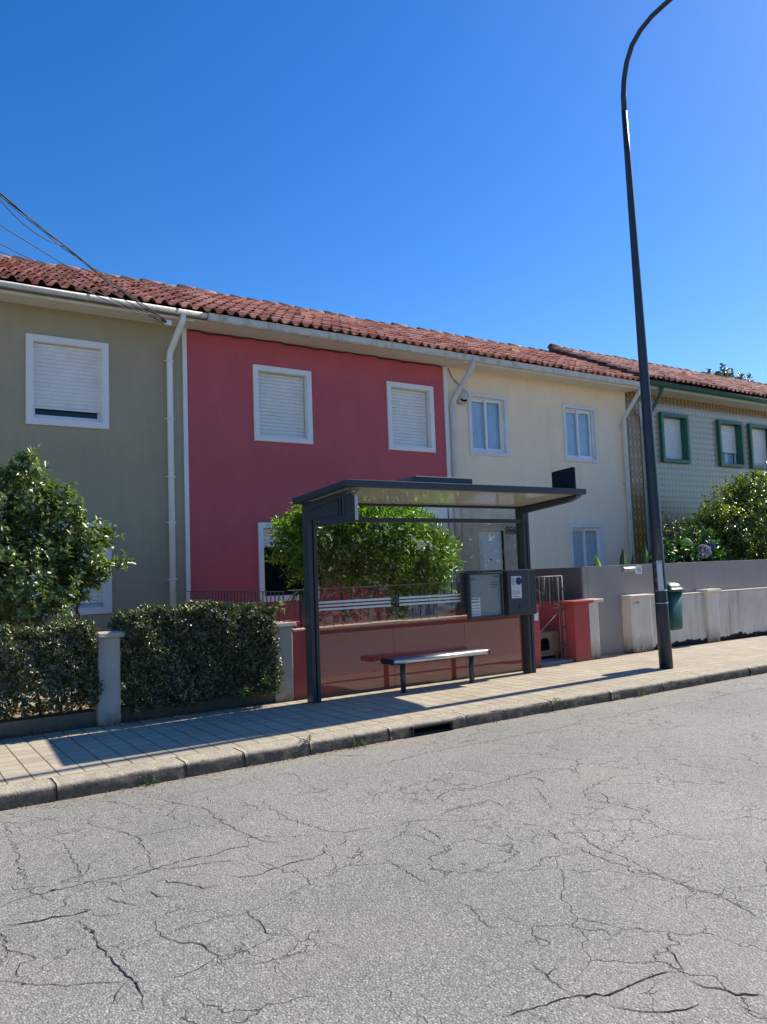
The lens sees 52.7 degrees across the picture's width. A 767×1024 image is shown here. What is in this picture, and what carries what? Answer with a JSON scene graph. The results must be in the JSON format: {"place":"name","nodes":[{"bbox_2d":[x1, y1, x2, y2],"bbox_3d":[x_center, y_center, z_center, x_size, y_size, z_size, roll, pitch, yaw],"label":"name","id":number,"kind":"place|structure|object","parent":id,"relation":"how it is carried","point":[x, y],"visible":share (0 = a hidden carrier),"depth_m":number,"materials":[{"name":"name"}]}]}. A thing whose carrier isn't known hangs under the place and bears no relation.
{"place":"outdoors","nodes":[
{"label":"outdoors","id":0,"kind":"place"},
{"bbox_2d":[0,671,255,719],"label":"garden soil","id":1,"kind":"structure","parent":0,"point":[33,704],"depth_m":10.30,"materials":[{"name":"brown soil"}]},
{"bbox_2d":[0,617,104,720],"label":"hedge","id":2,"kind":"object","parent":1,"relation":"on","point":[81,662],"visible":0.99,"depth_m":8.27,"materials":[{"name":"green plant"}]},
{"bbox_2d":[0,444,135,706],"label":"camellia tree","id":3,"kind":"object","parent":1,"relation":"on","point":[66,573],"visible":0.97,"depth_m":9.53,"materials":[{"name":"green plant"}]},
{"bbox_2d":[0,254,207,686],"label":"row house","id":4,"kind":"structure","parent":1,"relation":"on","point":[93,397],"depth_m":12.57,"materials":[{"name":"grey paint"}]},
{"bbox_2d":[26,333,108,429],"bbox_3d":[-5.059,-2.044,12.376,1.240,1.420,0.275,1,-5,-33],"label":"window","id":5,"kind":"structure","parent":4,"relation":"in","point":[67,379],"depth_m":12.34,"materials":[{"name":"white plastic"}]},
{"bbox_2d":[30,523,111,616],"bbox_3d":[-4.928,0.896,12.165,1.220,1.440,0.275,1,-5,-33],"label":"window","id":6,"kind":"structure","parent":4,"relation":"in","point":[101,602],"depth_m":12.30,"materials":[{"name":"white plastic"}]},
{"bbox_2d":[0,224,156,317],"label":"overhead cable","id":7,"kind":"object","parent":4,"relation":"attached to","point":[72,269],"visible":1,"depth_m":10.19,"materials":[{"name":"black rubber"}]},
{"bbox_2d":[0,193,166,322],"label":"overhead cable","id":8,"kind":"object","parent":4,"relation":"attached to","point":[10,203],"visible":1,"depth_m":10.02,"materials":[{"name":"black rubber"}]},
{"bbox_2d":[164,320,171,325],"bbox_3d":[-3.540,-3.105,12.727,0.100,0.080,0.070,1,-5,-33],"label":"cable bracket","id":9,"kind":"object","parent":4,"relation":"attached to","point":[168,323],"visible":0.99,"depth_m":12.71,"materials":[{"name":"white plastic"}]},
{"bbox_2d":[0,243,163,323],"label":"overhead cable","id":10,"kind":"object","parent":9,"relation":"attached to","point":[77,282],"visible":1,"depth_m":10.14,"materials":[{"name":"black rubber"}]},
{"bbox_2d":[0,686,228,719],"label":"fallen leaves","id":11,"kind":"object","parent":1,"relation":"on","point":[32,713],"visible":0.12,"depth_m":9.13,"materials":[{"name":"plant"}]},
{"bbox_2d":[107,598,284,713],"bbox_3d":[-2.275,1.715,9.491,2.009,1.308,1.035,1,-5,-33],"label":"hedge","id":12,"kind":"object","parent":1,"relation":"on","point":[191,615],"visible":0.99,"depth_m":9.14,"materials":[{"name":"green plant"}]},
{"bbox_2d":[237,684,248,697],"bbox_3d":[-1.686,2.155,9.331,0.135,0.188,0.198,-2,-4,-1],"label":"hedge shoot","id":13,"kind":"object","parent":12,"relation":"attached to","point":[243,691],"visible":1,"depth_m":9.29,"materials":[{"name":"green plant"}]},
{"bbox_2d":[260,673,271,685],"bbox_3d":[-1.451,2.084,9.495,0.157,0.218,0.204,-3,-4,9],"label":"hedge shoot","id":14,"kind":"object","parent":12,"relation":"attached to","point":[264,679],"visible":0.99,"depth_m":9.45,"materials":[{"name":"green plant"}]},
{"bbox_2d":[272,599,285,613],"bbox_3d":[-1.331,1.206,9.841,0.202,0.213,0.138,-5,-5,31],"label":"hedge shoot","id":15,"kind":"object","parent":12,"relation":"attached to","point":[277,609],"visible":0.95,"depth_m":9.82,"materials":[{"name":"green plant"}]},
{"bbox_2d":[0,673,766,1023],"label":"road","id":16,"kind":"structure","parent":0,"point":[360,925],"depth_m":4.32,"materials":[{"name":"grey asphalt"}]},
{"bbox_2d":[139,772,160,786],"bbox_3d":[-1.982,2.267,6.570,0.165,0.150,0.167,-4,-5,26],"label":"weed","id":17,"kind":"object","parent":16,"relation":"on","point":[145,784],"visible":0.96,"depth_m":6.55,"materials":[{"name":"green plant"}]},
{"bbox_2d":[351,738,365,747],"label":"weed","id":18,"kind":"object","parent":16,"relation":"on","point":[364,742],"visible":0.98,"depth_m":7.71,"materials":[{"name":"green plant"}]},
{"bbox_2d":[4,675,753,811],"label":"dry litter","id":19,"kind":"object","parent":16,"relation":"on","point":[274,762],"visible":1,"depth_m":7.08,"materials":[{"name":"brown plant"}]},
{"bbox_2d":[0,660,766,810],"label":"kerb","id":20,"kind":"structure","parent":16,"relation":"on","point":[69,786],"depth_m":7.50,"materials":[{"name":"concrete"}]},
{"bbox_2d":[298,734,311,743],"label":"weed","id":21,"kind":"object","parent":20,"relation":"on","point":[309,739],"visible":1,"depth_m":7.45,"materials":[{"name":"green plant"}]},
{"bbox_2d":[411,720,453,736],"bbox_3d":[0.471,2.487,8.309,0.640,0.488,0.238,1,-5,-33],"label":"storm drain","id":22,"kind":"object","parent":20,"relation":"in","point":[432,726],"visible":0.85,"depth_m":8.36,"materials":[{"name":"metal"}]},
{"bbox_2d":[548,697,560,706],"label":"weed","id":23,"kind":"object","parent":20,"relation":"on","point":[555,701],"visible":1,"depth_m":9.22,"materials":[{"name":"green plant"}]},
{"bbox_2d":[1,690,765,1019],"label":"road crack","id":24,"kind":"object","parent":16,"relation":"on","point":[321,854],"visible":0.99,"depth_m":3.96,"materials":[{"name":"black asphalt"}]},
{"bbox_2d":[0,635,766,784],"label":"pavement","id":25,"kind":"structure","parent":0,"point":[34,757],"depth_m":8.88,"materials":[{"name":"beige concrete"}]},
{"bbox_2d":[0,621,296,738],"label":"garden wall","id":26,"kind":"structure","parent":25,"relation":"on","point":[108,709],"depth_m":8.70,"materials":[{"name":"paint"}]},
{"bbox_2d":[284,605,541,699],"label":"garden wall","id":27,"kind":"structure","parent":25,"relation":"on","point":[352,655],"depth_m":10.94,"materials":[{"name":"red paint"}]},
{"bbox_2d":[288,582,460,628],"bbox_3d":[0.531,1.308,11.253,4.220,0.527,0.030,1,-5,-33],"label":"iron fence","id":28,"kind":"object","parent":27,"relation":"on","point":[378,601],"visible":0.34,"depth_m":10.87,"materials":[{"name":"metal"}]},
{"bbox_2d":[381,648,489,692],"bbox_3d":[0.737,2.153,10.498,1.647,0.472,0.289,1,-5,-33],"label":"bench","id":29,"kind":"object","parent":25,"relation":"on","point":[402,661],"visible":1,"depth_m":10.36,"materials":[{"name":"silver metal"}]},
{"bbox_2d":[292,467,585,703],"bbox_3d":[0.887,0.881,10.323,3.925,2.968,1.370,1,-5,-33],"label":"bus shelter","id":30,"kind":"object","parent":25,"relation":"on","point":[502,593],"visible":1,"depth_m":10.49,"materials":[{"name":"metal"}]},
{"bbox_2d":[555,598,602,661],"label":"gate pillar","id":31,"kind":"structure","parent":25,"relation":"on","point":[581,620],"depth_m":12.95,"materials":[{"name":"red paint"}]},
{"bbox_2d":[536,575,566,657],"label":"metal gate","id":32,"kind":"structure","parent":31,"relation":"attached to","point":[562,608],"depth_m":12.93,"materials":[{"name":"metal"}]},
{"bbox_2d":[621,594,653,653],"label":"gate pillar","id":33,"kind":"structure","parent":25,"relation":"on","point":[637,624],"depth_m":13.86,"materials":[{"name":"white paint"}]},
{"bbox_2d":[621,0,672,668],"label":"street lamp","id":34,"kind":"object","parent":25,"relation":"on","point":[660,590],"visible":1,"depth_m":11.84,"materials":[{"name":"metal"}]},
{"bbox_2d":[666,582,684,630],"bbox_3d":[4.423,1.456,12.012,0.485,0.740,0.350,1,-5,-33],"label":"litter bin","id":35,"kind":"object","parent":34,"relation":"attached to","point":[674,595],"visible":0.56,"depth_m":11.90,"materials":[{"name":"plastic"}]},
{"bbox_2d":[650,587,766,649],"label":"garden wall","id":36,"kind":"structure","parent":25,"relation":"on","point":[714,615],"depth_m":15.27,"materials":[{"name":"white paint"}]},
{"bbox_2d":[0,0,766,383],"label":"sky","id":37,"kind":"structure","parent":0,"point":[457,167],"materials":[{"name":"blue"}]},
{"bbox_2d":[541,656,573,665],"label":"courtyard floor","id":38,"kind":"structure","parent":0,"point":[548,660],"depth_m":12.77,"materials":[{"name":"concrete"}]},
{"bbox_2d":[445,601,562,656],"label":"garden wall","id":39,"kind":"structure","parent":38,"relation":"on","point":[548,611],"depth_m":13.48,"materials":[{"name":"red paint"}]},
{"bbox_2d":[540,630,560,657],"bbox_3d":[2.683,2.260,13.186,0.510,0.452,0.415,1,-5,-33],"label":"wooden kennel","id":40,"kind":"object","parent":38,"relation":"on","point":[549,642],"visible":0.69,"depth_m":13.05,"materials":[{"name":"brown wood"}]},
{"bbox_2d":[601,651,623,656],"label":"paved yard","id":41,"kind":"structure","parent":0,"point":[611,654],"depth_m":13.84,"materials":[{"name":"concrete"}]},
{"bbox_2d":[285,591,303,627],"bbox_3d":[-1.157,1.771,10.762,0.555,1.349,0.639,1,-5,-33],"label":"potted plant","id":42,"kind":"object","parent":41,"relation":"on","point":[301,602],"visible":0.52,"depth_m":10.78,"materials":[{"name":"green plant"}]},
{"bbox_2d":[140,278,466,632],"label":"row house","id":43,"kind":"structure","parent":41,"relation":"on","point":[287,403],"depth_m":14.42,"materials":[{"name":"red paint"}]},
{"bbox_2d":[252,364,312,444],"bbox_3d":[-1.918,-1.968,14.432,1.190,1.400,0.275,1,-5,-33],"label":"window","id":44,"kind":"structure","parent":43,"relation":"in","point":[282,397],"depth_m":14.43,"materials":[{"name":"white plastic"}]},
{"bbox_2d":[258,522,319,601],"bbox_3d":[-1.785,0.912,14.229,1.200,1.420,0.275,1,-5,-33],"label":"window","id":45,"kind":"structure","parent":43,"relation":"in","point":[270,579],"depth_m":14.15,"materials":[{"name":"white glass"}]},
{"bbox_2d":[386,381,435,452],"bbox_3d":[0.507,-1.933,16.022,1.170,1.400,0.275,1,-5,-33],"label":"window","id":46,"kind":"structure","parent":43,"relation":"in","point":[410,407],"depth_m":16.03,"materials":[{"name":"white plastic"}]},
{"bbox_2d":[404,513,434,619],"bbox_3d":[0.670,1.343,15.755,0.890,2.660,0.097,1,-5,-33],"label":"door","id":47,"kind":"structure","parent":43,"relation":"in","point":[424,607],"depth_m":15.76,"materials":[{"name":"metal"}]},
{"bbox_2d":[264,502,463,623],"bbox_3d":[-0.181,1.013,12.518,3.328,3.050,2.481,2,-6,-45],"label":"citrus tree","id":48,"kind":"object","parent":41,"relation":"on","point":[383,553],"visible":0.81,"depth_m":12.02,"materials":[{"name":"green plant"}]},
{"bbox_2d":[595,555,600,565],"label":"sword leaf plant","id":49,"kind":"object","parent":41,"relation":"on","point":[597,562],"visible":0.16,"depth_m":14.41,"materials":[{"name":"green plant"}]},
{"bbox_2d":[462,559,766,653],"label":"garden wall","id":50,"kind":"structure","parent":41,"relation":"on","point":[609,585],"depth_m":14.12,"materials":[{"name":"grey paint"}]},
{"bbox_2d":[623,567,634,571],"bbox_3d":[4.476,1.044,14.124,0.290,0.081,0.059,1,-5,-33],"label":"mailbox slot","id":51,"kind":"object","parent":50,"relation":"attached to","point":[626,569],"visible":1,"depth_m":14.10,"materials":[{"name":"silver metal"}]},
{"bbox_2d":[634,566,641,573],"bbox_3d":[4.696,1.064,14.281,0.160,0.140,0.035,1,-5,-33],"label":"intercom","id":52,"kind":"object","parent":50,"relation":"attached to","point":[638,569],"visible":1,"depth_m":14.27,"materials":[{"name":"white plastic"}]},
{"bbox_2d":[620,549,626,564],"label":"sword leaf plant","id":53,"kind":"object","parent":41,"relation":"on","point":[622,559],"visible":0.21,"depth_m":14.82,"materials":[{"name":"green plant"}]},
{"bbox_2d":[642,545,648,563],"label":"sword leaf plant","id":54,"kind":"object","parent":41,"relation":"on","point":[645,558],"visible":0.26,"depth_m":15.18,"materials":[{"name":"green plant"}]},
{"bbox_2d":[660,510,689,543],"bbox_3d":[7.191,1.334,18.613,1.668,2.897,0.843,-1,-5,-19],"label":"shrub","id":55,"kind":"object","parent":41,"relation":"on","point":[668,530],"visible":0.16,"depth_m":18.46,"materials":[{"name":"green plant"}]},
{"bbox_2d":[648,525,726,563],"bbox_3d":[6.488,1.448,16.567,2.462,2.406,1.185,2,-6,-41],"label":"hydrangea","id":56,"kind":"object","parent":41,"relation":"on","point":[695,545],"visible":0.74,"depth_m":16.49,"materials":[{"name":"green plant"}]},
{"bbox_2d":[685,461,766,560],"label":"flowering bush","id":57,"kind":"object","parent":41,"relation":"on","point":[742,535],"visible":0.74,"depth_m":18.18,"materials":[{"name":"green plant"}]},
{"label":"ground","id":58,"kind":"structure","parent":0,"visible":0},
{"bbox_2d":[186,628,261,687],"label":"garden wall","id":59,"kind":"structure","parent":58,"relation":"on","point":[217,648],"depth_m":11.63,"materials":[{"name":"paint"}]},
{"bbox_2d":[186,591,284,631],"bbox_3d":[-2.276,1.469,11.445,0.030,0.597,3.700,1,-5,-33],"label":"iron fence","id":60,"kind":"object","parent":59,"relation":"on","point":[241,597],"visible":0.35,"depth_m":10.98,"materials":[{"name":"metal"}]},
{"bbox_2d":[56,701,551,799],"bbox_3d":[17.848,2.576,19.778,68.800,0.148,0.240,1,-5,-33],"label":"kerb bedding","id":61,"kind":"object","parent":58,"relation":"on","point":[388,730],"visible":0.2,"depth_m":8.55,"materials":[{"name":"grey concrete"}]},
{"bbox_2d":[378,321,640,607],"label":"row house","id":62,"kind":"structure","parent":58,"relation":"on","point":[529,416],"depth_m":17.90,"materials":[{"name":"beige paint"}]},
{"bbox_2d":[448,368,468,404],"bbox_3d":[1.634,-2.691,16.631,0.516,0.763,0.140,1,-5,-33],"label":"siren box","id":63,"kind":"object","parent":62,"relation":"attached to","point":[463,398],"visible":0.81,"depth_m":16.62,"materials":[{"name":"plastic"}]},
{"bbox_2d":[468,392,509,456],"bbox_3d":[2.251,-1.907,17.174,1.130,1.380,0.279,1,-5,-33],"label":"window","id":64,"kind":"structure","parent":62,"relation":"in","point":[487,413],"depth_m":17.21,"materials":[{"name":"white plastic"}]},
{"bbox_2d":[479,530,502,570],"bbox_3d":[2.348,1.530,16.822,0.710,2.270,0.095,1,-5,-33],"label":"door","id":65,"kind":"structure","parent":62,"relation":"in","point":[490,541],"depth_m":16.88,"materials":[{"name":"white metal"}]},
{"bbox_2d":[562,404,598,462],"bbox_3d":[4.689,-1.871,18.772,1.160,1.380,0.279,1,-5,-33],"label":"window","id":66,"kind":"structure","parent":62,"relation":"in","point":[580,431],"depth_m":18.82,"materials":[{"name":"white plastic"}]},
{"bbox_2d":[569,524,605,567],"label":"window","id":67,"kind":"structure","parent":62,"relation":"in","point":[587,541],"depth_m":18.62,"materials":[{"name":"white plastic"}]},
{"bbox_2d":[547,343,766,563],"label":"row house","id":68,"kind":"structure","parent":58,"relation":"on","point":[708,428],"depth_m":20.98,"materials":[{"name":"tile"}]},
{"bbox_2d":[658,412,690,463],"bbox_3d":[7.679,-1.950,20.697,1.150,1.320,0.340,1,-5,-33],"label":"window","id":69,"kind":"structure","parent":68,"relation":"in","point":[674,437],"depth_m":20.78,"materials":[{"name":"green paint"}]},
{"bbox_2d":[666,519,695,543],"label":"window","id":70,"kind":"structure","parent":68,"relation":"in","point":[686,520],"depth_m":20.50,"materials":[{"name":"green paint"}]},
{"bbox_2d":[715,419,745,467],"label":"window","id":71,"kind":"structure","parent":68,"relation":"in","point":[730,436],"depth_m":22.20,"materials":[{"name":"green paint"}]},
{"bbox_2d":[747,423,766,469],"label":"window","id":72,"kind":"structure","parent":68,"relation":"in","point":[756,433],"depth_m":22.93,"materials":[{"name":"green paint"}]},
{"bbox_2d":[701,363,753,380],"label":"distant tree","id":73,"kind":"object","parent":58,"relation":"on","point":[724,372],"visible":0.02,"depth_m":68.26,"materials":[{"name":"green plant"}]}
]}

